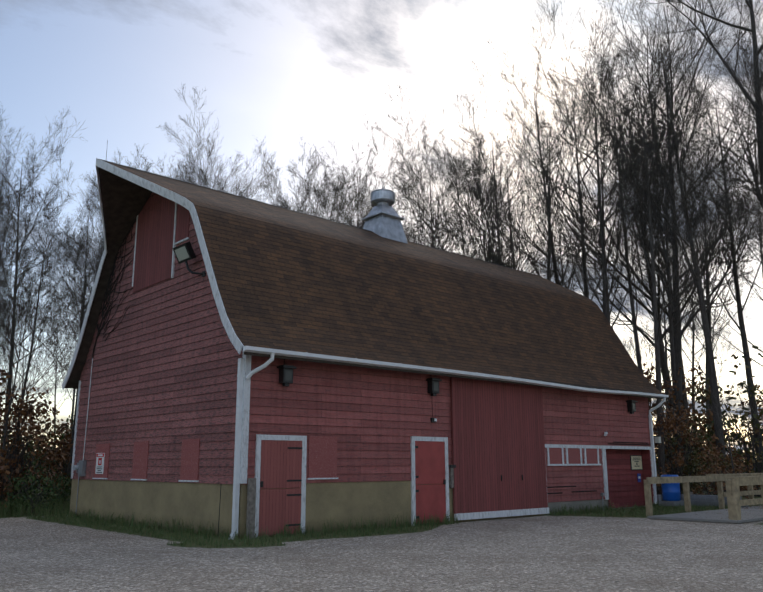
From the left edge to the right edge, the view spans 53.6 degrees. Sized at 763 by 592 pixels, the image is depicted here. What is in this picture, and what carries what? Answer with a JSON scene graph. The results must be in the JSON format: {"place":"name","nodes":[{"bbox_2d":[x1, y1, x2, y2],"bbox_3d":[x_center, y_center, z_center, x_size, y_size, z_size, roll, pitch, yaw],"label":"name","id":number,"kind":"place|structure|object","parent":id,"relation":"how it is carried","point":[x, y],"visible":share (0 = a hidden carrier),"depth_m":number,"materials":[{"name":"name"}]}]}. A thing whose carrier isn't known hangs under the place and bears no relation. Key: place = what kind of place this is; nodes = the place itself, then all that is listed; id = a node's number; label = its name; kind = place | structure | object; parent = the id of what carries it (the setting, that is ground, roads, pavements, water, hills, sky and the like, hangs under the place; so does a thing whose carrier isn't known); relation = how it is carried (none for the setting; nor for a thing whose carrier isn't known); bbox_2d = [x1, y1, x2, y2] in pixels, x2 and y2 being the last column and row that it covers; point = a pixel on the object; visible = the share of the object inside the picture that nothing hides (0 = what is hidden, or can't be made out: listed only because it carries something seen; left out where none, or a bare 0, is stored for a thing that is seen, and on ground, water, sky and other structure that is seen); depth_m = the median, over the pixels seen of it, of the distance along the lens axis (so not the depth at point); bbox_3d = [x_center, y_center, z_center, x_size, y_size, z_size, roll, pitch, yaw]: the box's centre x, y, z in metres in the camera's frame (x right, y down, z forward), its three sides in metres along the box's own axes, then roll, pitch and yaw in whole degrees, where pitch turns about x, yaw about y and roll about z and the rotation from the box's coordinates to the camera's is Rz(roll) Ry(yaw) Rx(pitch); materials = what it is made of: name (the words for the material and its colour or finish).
{"place":"outdoors","nodes":[
{"label":"outdoors","id":0,"kind":"place"},
{"bbox_2d":[71,214,242,484],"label":"barn wall","id":1,"kind":"structure","parent":0,"point":[167,355],"depth_m":19.47,"materials":[{"name":"wood"}]},
{"bbox_2d":[92,202,198,481],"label":"trim","id":2,"kind":"structure","parent":1,"relation":"attached to","point":[173,256],"depth_m":19.98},
{"bbox_2d":[133,192,189,292],"bbox_3d":[-6.021,-1.802,20.711,0.050,2.963,3.135,11,-17,-41],"label":"hayloft door","id":3,"kind":"structure","parent":1,"relation":"attached to","point":[153,255],"depth_m":20.80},
{"bbox_2d":[65,161,662,393],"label":"barn roof","id":4,"kind":"structure","parent":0,"point":[288,280],"depth_m":21.64,"materials":[{"name":"brown"}]},
{"bbox_2d":[62,158,243,389],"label":"roof trim","id":5,"kind":"structure","parent":4,"relation":"attached to","point":[236,342],"depth_m":19.10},
{"bbox_2d":[100,159,541,276],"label":"roof ridge","id":6,"kind":"structure","parent":4,"relation":"on","point":[295,211],"depth_m":23.80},
{"bbox_2d":[243,346,668,398],"bbox_3d":[3.760,2.441,21.873,18.000,0.207,0.240,11,-17,-41],"label":"rain gutter","id":7,"kind":"object","parent":4,"relation":"attached to","point":[294,355],"visible":1,"depth_m":19.47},
{"bbox_2d":[71,352,656,535],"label":"white trim","id":8,"kind":"structure","parent":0,"point":[245,426],"depth_m":17.19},
{"bbox_2d":[0,466,762,591],"bbox_3d":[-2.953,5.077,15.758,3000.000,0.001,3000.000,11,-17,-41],"label":"ground","id":9,"kind":"structure","parent":0,"point":[560,553],"depth_m":12.32,"materials":[{"name":"gravel"}]},
{"bbox_2d":[0,150,46,348],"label":"tree","id":10,"kind":"object","parent":9,"relation":"on","point":[3,184],"visible":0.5,"depth_m":41.46,"materials":[{"name":"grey plant"}]},
{"bbox_2d":[0,188,55,365],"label":"tree","id":11,"kind":"object","parent":9,"relation":"on","point":[11,298],"visible":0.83,"depth_m":27.79,"materials":[{"name":"grey plant"}]},
{"bbox_2d":[0,151,57,347],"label":"tree","id":12,"kind":"object","parent":9,"relation":"on","point":[26,250],"visible":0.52,"depth_m":40.81,"materials":[{"name":"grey plant"}]},
{"bbox_2d":[0,285,58,494],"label":"tree","id":13,"kind":"object","parent":9,"relation":"on","point":[24,367],"visible":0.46,"depth_m":30.55,"materials":[{"name":"grey plant"}]},
{"bbox_2d":[0,417,61,495],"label":"shrub","id":14,"kind":"object","parent":9,"relation":"on","point":[36,455],"visible":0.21,"depth_m":32.98,"materials":[{"name":"brown plant"}]},
{"bbox_2d":[0,240,66,430],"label":"tree","id":15,"kind":"object","parent":9,"relation":"on","point":[26,315],"visible":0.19,"depth_m":60.97,"materials":[{"name":"grey plant"}]},
{"bbox_2d":[0,386,70,510],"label":"shrub","id":16,"kind":"object","parent":9,"relation":"on","point":[32,426],"visible":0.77,"depth_m":25.82,"materials":[{"name":"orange plant"}]},
{"bbox_2d":[0,462,70,512],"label":"shrub","id":17,"kind":"object","parent":9,"relation":"on","point":[34,490],"visible":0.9,"depth_m":24.43,"materials":[{"name":"green plant"}]},
{"bbox_2d":[0,239,73,479],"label":"tree","id":18,"kind":"object","parent":9,"relation":"on","point":[9,360],"visible":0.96,"depth_m":26.59,"materials":[{"name":"grey plant"}]},
{"bbox_2d":[0,387,73,501],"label":"shrub","id":19,"kind":"object","parent":9,"relation":"on","point":[63,442],"visible":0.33,"depth_m":28.97,"materials":[{"name":"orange plant"}]},
{"bbox_2d":[19,473,71,509],"bbox_3d":[-10.788,6.821,26.500,2.948,1.596,2.846,-1,-13,1],"label":"shrub","id":20,"kind":"object","parent":9,"relation":"on","point":[65,484],"visible":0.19,"depth_m":25.73,"materials":[{"name":"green plant"}]},
{"bbox_2d":[0,105,95,445],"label":"tree","id":21,"kind":"object","parent":9,"relation":"on","point":[35,266],"visible":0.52,"depth_m":50.36,"materials":[{"name":"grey plant"}]},
{"bbox_2d":[0,157,99,483],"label":"tree","id":22,"kind":"object","parent":9,"relation":"on","point":[49,274],"visible":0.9,"depth_m":30.22,"materials":[{"name":"grey plant"}]},
{"bbox_2d":[30,419,72,495],"bbox_3d":[-15.253,7.969,36.726,4.766,3.883,4.514,-11,-16,39],"label":"shrub","id":23,"kind":"object","parent":9,"relation":"on","point":[67,436],"visible":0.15,"depth_m":36.59,"materials":[{"name":"orange plant"}]},
{"bbox_2d":[24,278,79,447],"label":"tree","id":24,"kind":"object","parent":9,"relation":"on","point":[55,378],"visible":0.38,"depth_m":62.91,"materials":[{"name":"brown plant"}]},
{"bbox_2d":[20,226,104,429],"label":"tree","id":25,"kind":"object","parent":9,"relation":"on","point":[72,411],"visible":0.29,"depth_m":49.63,"materials":[{"name":"grey plant"}]},
{"bbox_2d":[0,138,138,497],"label":"tree","id":26,"kind":"object","parent":9,"relation":"on","point":[73,429],"visible":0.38,"depth_m":34.86,"materials":[{"name":"grey plant"}]},
{"bbox_2d":[28,158,131,356],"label":"tree","id":27,"kind":"object","parent":9,"relation":"on","point":[82,250],"visible":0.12,"depth_m":45.30,"materials":[{"name":"grey plant"}]},
{"bbox_2d":[24,151,153,375],"bbox_3d":[-11.172,0.953,30.080,5.925,14.760,6.148,11,-17,-41],"label":"tree","id":28,"kind":"object","parent":9,"relation":"on","point":[84,270],"visible":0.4,"depth_m":30.00,"materials":[{"name":"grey plant"}]},
{"bbox_2d":[166,139,253,195],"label":"tree","id":29,"kind":"object","parent":9,"relation":"on","point":[232,170],"visible":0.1,"depth_m":42.08,"materials":[{"name":"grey plant"}]},
{"bbox_2d":[157,83,270,198],"bbox_3d":[-8.413,-0.066,36.884,6.153,19.754,9.906,-4,-13,18],"label":"tree","id":30,"kind":"object","parent":9,"relation":"on","point":[193,158],"visible":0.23,"depth_m":36.98,"materials":[{"name":"grey plant"}]},
{"bbox_2d":[218,478,255,538],"bbox_3d":[-3.066,4.513,16.076,0.914,1.240,0.163,-8,-15,30],"label":"corner post","id":31,"kind":"object","parent":9,"relation":"on","point":[251,504],"visible":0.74,"depth_m":15.86,"materials":[{"name":"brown wood"}]},
{"bbox_2d":[261,134,323,214],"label":"tree","id":32,"kind":"object","parent":9,"relation":"on","point":[292,182],"visible":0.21,"depth_m":45.94,"materials":[{"name":"grey plant"}]},
{"bbox_2d":[238,152,373,224],"bbox_3d":[-4.248,1.147,36.591,6.918,17.235,7.178,-10,-16,37],"label":"tree","id":33,"kind":"object","parent":9,"relation":"on","point":[312,188],"visible":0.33,"depth_m":37.84,"materials":[{"name":"grey plant"}]},
{"bbox_2d":[254,151,364,224],"bbox_3d":[-3.302,1.311,33.268,5.518,15.458,6.989,2,-13,-11],"label":"tree","id":34,"kind":"object","parent":9,"relation":"on","point":[305,196],"visible":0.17,"depth_m":34.42,"materials":[{"name":"grey plant"}]},
{"bbox_2d":[263,151,362,223],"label":"tree","id":35,"kind":"object","parent":9,"relation":"on","point":[319,189],"visible":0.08,"depth_m":42.91,"materials":[{"name":"grey plant"}]},
{"bbox_2d":[308,172,372,227],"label":"tree","id":36,"kind":"object","parent":9,"relation":"on","point":[358,224],"visible":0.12,"depth_m":37.95,"materials":[{"name":"grey plant"}]},
{"bbox_2d":[318,111,382,224],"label":"tree","id":37,"kind":"object","parent":9,"relation":"on","point":[333,162],"visible":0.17,"depth_m":57.15,"materials":[{"name":"grey plant"}]},
{"bbox_2d":[324,152,396,228],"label":"tree","id":38,"kind":"object","parent":9,"relation":"on","point":[365,196],"visible":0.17,"depth_m":44.05,"materials":[{"name":"grey plant"}]},
{"bbox_2d":[70,479,653,538],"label":"foundation wall","id":39,"kind":"structure","parent":9,"relation":"on","point":[196,504],"depth_m":18.25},
{"bbox_2d":[0,491,761,547],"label":"grass","id":40,"kind":"structure","parent":9,"relation":"on","point":[56,512],"depth_m":18.63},
{"bbox_2d":[319,134,454,242],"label":"tree","id":41,"kind":"object","parent":9,"relation":"on","point":[364,180],"visible":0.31,"depth_m":40.18,"materials":[{"name":"grey plant"}]},
{"bbox_2d":[356,164,447,246],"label":"tree","id":42,"kind":"object","parent":9,"relation":"on","point":[383,182],"visible":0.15,"depth_m":38.01,"materials":[{"name":"grey plant"}]},
{"bbox_2d":[351,129,463,247],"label":"tree","id":43,"kind":"object","parent":9,"relation":"on","point":[417,170],"visible":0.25,"depth_m":52.15,"materials":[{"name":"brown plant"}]},
{"bbox_2d":[359,84,476,254],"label":"tree","id":44,"kind":"object","parent":9,"relation":"on","point":[400,137],"visible":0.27,"depth_m":57.90,"materials":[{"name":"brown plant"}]},
{"bbox_2d":[381,162,487,259],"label":"tree","id":45,"kind":"object","parent":9,"relation":"on","point":[423,217],"visible":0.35,"depth_m":40.50,"materials":[{"name":"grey plant"}]},
{"bbox_2d":[387,127,489,257],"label":"tree","id":46,"kind":"object","parent":9,"relation":"on","point":[406,214],"visible":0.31,"depth_m":47.12,"materials":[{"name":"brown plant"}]},
{"bbox_2d":[390,138,496,251],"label":"tree","id":47,"kind":"object","parent":9,"relation":"on","point":[445,194],"visible":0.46,"depth_m":42.86,"materials":[{"name":"grey plant"}]},
{"bbox_2d":[393,123,542,267],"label":"tree","id":48,"kind":"object","parent":9,"relation":"on","point":[462,188],"visible":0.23,"depth_m":52.36,"materials":[{"name":"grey plant"}]},
{"bbox_2d":[421,47,565,277],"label":"tree","id":49,"kind":"object","parent":9,"relation":"on","point":[481,149],"visible":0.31,"depth_m":47.88,"materials":[{"name":"grey plant"}]},
{"bbox_2d":[424,132,571,276],"bbox_3d":[6.001,0.387,38.748,8.186,19.654,7.890,0,-13,-2],"label":"tree","id":50,"kind":"object","parent":9,"relation":"on","point":[490,229],"visible":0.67,"depth_m":39.54,"materials":[{"name":"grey plant"}]},
{"bbox_2d":[430,92,568,279],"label":"tree","id":51,"kind":"object","parent":9,"relation":"on","point":[497,180],"visible":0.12,"depth_m":50.14,"materials":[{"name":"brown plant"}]},
{"bbox_2d":[439,131,566,273],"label":"tree","id":52,"kind":"object","parent":9,"relation":"on","point":[486,214],"visible":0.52,"depth_m":41.66,"materials":[{"name":"grey plant"}]},
{"bbox_2d":[460,50,626,290],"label":"tree","id":53,"kind":"object","parent":9,"relation":"on","point":[548,255],"visible":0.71,"depth_m":40.21,"materials":[{"name":"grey plant"}]},
{"bbox_2d":[455,0,637,287],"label":"tree","id":54,"kind":"object","parent":9,"relation":"on","point":[524,122],"visible":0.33,"depth_m":54.26,"materials":[{"name":"grey plant"}]},
{"bbox_2d":[487,0,656,299],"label":"tree","id":55,"kind":"object","parent":9,"relation":"on","point":[579,201],"visible":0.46,"depth_m":45.07,"materials":[{"name":"grey plant"}]},
{"bbox_2d":[511,57,665,314],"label":"tree","id":56,"kind":"object","parent":9,"relation":"on","point":[589,206],"visible":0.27,"depth_m":49.50,"materials":[{"name":"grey plant"}]},
{"bbox_2d":[514,0,681,327],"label":"tree","id":57,"kind":"object","parent":9,"relation":"on","point":[603,258],"visible":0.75,"depth_m":37.33,"materials":[{"name":"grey plant"}]},
{"bbox_2d":[523,7,681,494],"bbox_3d":[11.643,-2.042,37.522,7.430,23.854,11.962,-7,-14,27],"label":"tree","id":58,"kind":"object","parent":9,"relation":"on","point":[632,312],"visible":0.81,"depth_m":36.82,"materials":[{"name":"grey plant"}]},
{"bbox_2d":[493,0,762,464],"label":"tree","id":59,"kind":"object","parent":9,"relation":"on","point":[678,332],"visible":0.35,"depth_m":43.85,"materials":[{"name":"brown plant"}]},
{"bbox_2d":[503,0,761,413],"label":"tree","id":60,"kind":"object","parent":9,"relation":"on","point":[664,369],"visible":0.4,"depth_m":48.08,"materials":[{"name":"grey plant"}]},
{"bbox_2d":[622,306,686,429],"bbox_3d":[13.823,5.031,37.549,3.726,10.042,3.314,11,-17,-41],"label":"tree","id":61,"kind":"object","parent":9,"relation":"on","point":[649,344],"visible":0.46,"depth_m":37.85,"materials":[{"name":"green plant"}]},
{"bbox_2d":[547,17,762,452],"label":"tree","id":62,"kind":"object","parent":9,"relation":"on","point":[671,338],"visible":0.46,"depth_m":39.11,"materials":[{"name":"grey plant"}]},
{"bbox_2d":[592,77,726,346],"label":"tree","id":63,"kind":"object","parent":9,"relation":"on","point":[661,246],"visible":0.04,"depth_m":62.15,"materials":[{"name":"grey plant"}]},
{"bbox_2d":[566,0,762,485],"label":"tree","id":64,"kind":"object","parent":9,"relation":"on","point":[703,309],"visible":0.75,"depth_m":34.67,"materials":[{"name":"brown plant"}]},
{"bbox_2d":[579,14,752,449],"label":"tree","id":65,"kind":"object","parent":9,"relation":"on","point":[684,387],"visible":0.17,"depth_m":53.45,"materials":[{"name":"brown plant"}]},
{"bbox_2d":[575,0,760,494],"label":"tree","id":66,"kind":"object","parent":9,"relation":"on","point":[661,456],"visible":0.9,"depth_m":33.65,"materials":[{"name":"brown plant"}]},
{"bbox_2d":[626,230,713,412],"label":"tree","id":67,"kind":"object","parent":9,"relation":"on","point":[665,337],"visible":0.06,"depth_m":87.08,"materials":[{"name":"brown plant"}]},
{"bbox_2d":[659,501,683,506],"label":"barrel blocks","id":68,"kind":"object","parent":9,"relation":"on","point":[669,503],"depth_m":26.75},
{"bbox_2d":[661,475,680,500],"bbox_3d":[10.393,6.888,27.143,0.636,0.900,0.636,11,-17,-41],"label":"rain barrel","id":69,"kind":"object","parent":68,"relation":"on","point":[670,491],"visible":0.88,"depth_m":26.88,"materials":[{"name":"blue"}]},
{"bbox_2d":[654,414,721,494],"bbox_3d":[13.342,7.040,33.027,3.351,3.809,3.699,-10,-16,38],"label":"shrub","id":70,"kind":"object","parent":9,"relation":"on","point":[690,454],"visible":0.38,"depth_m":32.52,"materials":[{"name":"brown plant"}]},
{"bbox_2d":[654,408,724,493],"bbox_3d":[12.253,6.660,31.655,4.217,3.954,3.562,-2,-13,6],"label":"shrub","id":71,"kind":"object","parent":9,"relation":"on","point":[679,454],"visible":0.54,"depth_m":31.39,"materials":[{"name":"orange plant"}]},
{"bbox_2d":[633,194,754,429],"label":"tree","id":72,"kind":"object","parent":9,"relation":"on","point":[693,334],"visible":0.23,"depth_m":80.73,"materials":[{"name":"brown plant"}]},
{"bbox_2d":[642,364,746,486],"bbox_3d":[13.799,6.350,35.903,5.904,6.554,6.989,6,-14,-27],"label":"shrub","id":73,"kind":"object","parent":9,"relation":"on","point":[667,385],"visible":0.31,"depth_m":35.77,"materials":[{"name":"orange plant"}]},
{"bbox_2d":[631,0,762,209],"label":"tree","id":74,"kind":"object","parent":9,"relation":"on","point":[756,49],"visible":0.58,"depth_m":38.70,"materials":[{"name":"brown plant"}]},
{"bbox_2d":[632,1,762,472],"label":"tree","id":75,"kind":"object","parent":9,"relation":"on","point":[741,327],"visible":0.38,"depth_m":39.70,"materials":[{"name":"brown plant"}]},
{"bbox_2d":[634,58,762,431],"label":"tree","id":76,"kind":"object","parent":9,"relation":"on","point":[708,301],"visible":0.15,"depth_m":58.43,"materials":[{"name":"brown plant"}]},
{"bbox_2d":[641,176,761,443],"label":"tree","id":77,"kind":"object","parent":9,"relation":"on","point":[705,373],"visible":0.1,"depth_m":82.65,"materials":[{"name":"brown plant"}]},
{"bbox_2d":[657,492,748,506],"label":"cinder block wall","id":78,"kind":"structure","parent":9,"relation":"on","point":[705,500],"depth_m":26.89,"materials":[{"name":"grey concrete"}]},
{"bbox_2d":[647,505,762,523],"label":"ramp deck","id":79,"kind":"structure","parent":9,"relation":"on","point":[753,514],"depth_m":20.78,"materials":[{"name":"grey concrete"}]},
{"bbox_2d":[644,473,762,519],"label":"ramp railing","id":80,"kind":"object","parent":79,"relation":"on","point":[733,493],"visible":0.77,"depth_m":22.07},
{"bbox_2d":[660,120,762,366],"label":"tree","id":81,"kind":"object","parent":9,"relation":"on","point":[747,283],"visible":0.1,"depth_m":55.42,"materials":[{"name":"brown plant"}]},
{"bbox_2d":[669,304,756,473],"bbox_3d":[13.042,4.209,29.498,2.980,8.034,2.652,-10,-16,36],"label":"tree","id":82,"kind":"object","parent":9,"relation":"on","point":[714,377],"visible":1,"depth_m":29.36,"materials":[{"name":"brown plant"}]},
{"bbox_2d":[668,50,762,299],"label":"tree","id":83,"kind":"object","parent":9,"relation":"on","point":[747,201],"visible":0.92,"depth_m":32.90,"materials":[{"name":"brown plant"}]},
{"bbox_2d":[673,0,762,221],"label":"tree","id":84,"kind":"object","parent":9,"relation":"on","point":[756,25],"visible":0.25,"depth_m":41.84,"materials":[{"name":"brown plant"}]},
{"bbox_2d":[680,450,756,496],"bbox_3d":[13.544,7.426,30.972,3.183,2.195,3.360,-1,-13,3],"label":"shrub","id":85,"kind":"object","parent":9,"relation":"on","point":[704,486],"visible":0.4,"depth_m":30.97,"materials":[{"name":"brown plant"}]},
{"bbox_2d":[680,0,762,257],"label":"tree","id":86,"kind":"object","parent":9,"relation":"on","point":[734,105],"visible":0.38,"depth_m":44.28,"materials":[{"name":"brown plant"}]},
{"bbox_2d":[684,345,762,496],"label":"shrub","id":87,"kind":"object","parent":9,"relation":"on","point":[732,436],"visible":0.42,"depth_m":35.70,"materials":[{"name":"brown plant"}]},
{"bbox_2d":[691,450,760,498],"bbox_3d":[12.674,6.839,28.522,2.683,2.186,2.541,0,-13,-2],"label":"shrub","id":88,"kind":"object","parent":9,"relation":"on","point":[720,467],"visible":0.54,"depth_m":28.52,"materials":[{"name":"orange plant"}]},
{"bbox_2d":[692,441,760,496],"bbox_3d":[14.536,7.544,32.612,3.204,2.610,3.034,-4,-13,18],"label":"shrub","id":89,"kind":"object","parent":9,"relation":"on","point":[732,449],"visible":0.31,"depth_m":32.44,"materials":[{"name":"orange plant"}]},
{"bbox_2d":[700,28,762,205],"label":"tree","id":90,"kind":"object","parent":9,"relation":"on","point":[754,157],"visible":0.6,"depth_m":34.01,"materials":[{"name":"brown plant"}]},
{"bbox_2d":[0,0,762,461],"label":"sky","id":91,"kind":"structure","parent":0,"point":[279,71],"materials":[{"name":"white"}]},
{"bbox_2d":[447,376,568,520],"bbox_3d":[4.728,4.551,22.828,7.790,3.925,0.200,11,-17,-41],"label":"sliding barn door","id":92,"kind":"structure","parent":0,"point":[497,467],"depth_m":21.54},
{"bbox_2d":[430,400,648,510],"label":"small barn fixtures","id":93,"kind":"object","parent":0,"point":[636,462],"visible":0.81,"depth_m":27.04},
{"bbox_2d":[606,449,644,507],"bbox_3d":[8.380,6.363,26.365,2.880,1.960,0.026,11,-17,-41],"label":"barn door","id":94,"kind":"structure","parent":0,"point":[625,487],"depth_m":26.44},
{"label":"barn","id":95,"kind":"object","parent":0,"visible":0},
{"bbox_2d":[73,358,92,512],"bbox_3d":[-9.249,4.229,22.911,1.337,4.608,0.219,-11,-17,40],"label":"conduit","id":96,"kind":"object","parent":95,"relation":"attached to","point":[80,467],"visible":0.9,"depth_m":22.45,"materials":[{"name":"grey"}]},
{"bbox_2d":[92,194,162,357],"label":"dead vines","id":97,"kind":"object","parent":95,"relation":"attached to","point":[109,291],"visible":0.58,"depth_m":22.65,"materials":[{"name":"brown"}]},
{"bbox_2d":[94,438,199,479],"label":"shuttered windows","id":98,"kind":"structure","parent":95,"relation":"attached to","point":[190,458],"depth_m":19.39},
{"bbox_2d":[172,242,205,276],"bbox_3d":[-4.774,-0.894,18.655,0.893,0.868,0.437,-7,-14,27],"label":"flood light","id":99,"kind":"object","parent":95,"relation":"attached to","point":[184,252],"visible":0.96,"depth_m":18.63,"materials":[{"name":"black metal"}]},
{"bbox_2d":[258,440,301,535],"bbox_3d":[-2.214,4.194,16.598,1.115,2.005,0.060,11,-17,-41],"label":"barn door","id":100,"kind":"structure","parent":95,"relation":"attached to","point":[281,467],"depth_m":16.59,"materials":[{"name":"red wood"}]},
{"bbox_2d":[277,365,296,386],"bbox_3d":[-2.147,1.803,17.055,0.360,0.470,0.270,11,-17,-41],"label":"wall lantern","id":101,"kind":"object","parent":95,"relation":"attached to","point":[285,375],"depth_m":16.99,"materials":[{"name":"black metal"}]},
{"bbox_2d":[243,355,451,484],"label":"barn wall","id":102,"kind":"structure","parent":95,"relation":"attached to","point":[372,420],"depth_m":18.30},
{"bbox_2d":[360,187,407,243],"bbox_3d":[0.052,-2.951,27.007,1.260,2.400,1.260,11,-17,-41],"label":"roof ventilator","id":103,"kind":"object","parent":95,"relation":"on","point":[383,218],"visible":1,"depth_m":26.68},
{"bbox_2d":[415,441,445,523],"bbox_3d":[1.271,4.833,19.663,1.135,2.065,0.070,11,-17,-41],"label":"barn door","id":104,"kind":"structure","parent":95,"relation":"attached to","point":[430,468],"depth_m":19.68,"materials":[{"name":"paint"}]},
{"bbox_2d":[228,353,665,539],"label":"downspouts","id":105,"kind":"object","parent":95,"relation":"attached to","point":[236,487],"visible":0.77,"depth_m":16.29,"materials":[{"name":"white metal"}]},
{"bbox_2d":[308,436,597,477],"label":"shuttered windows","id":106,"kind":"structure","parent":95,"relation":"attached to","point":[322,456],"depth_m":17.60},
{"bbox_2d":[542,387,653,502],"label":"barn wall","id":107,"kind":"structure","parent":95,"relation":"attached to","point":[572,417],"depth_m":24.68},
{"bbox_2d":[608,449,653,509],"bbox_3d":[8.482,6.348,26.253,2.980,2.100,0.330,11,-17,-41],"label":"door frame","id":108,"kind":"object","parent":95,"relation":"attached to","point":[646,467],"visible":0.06,"depth_m":27.25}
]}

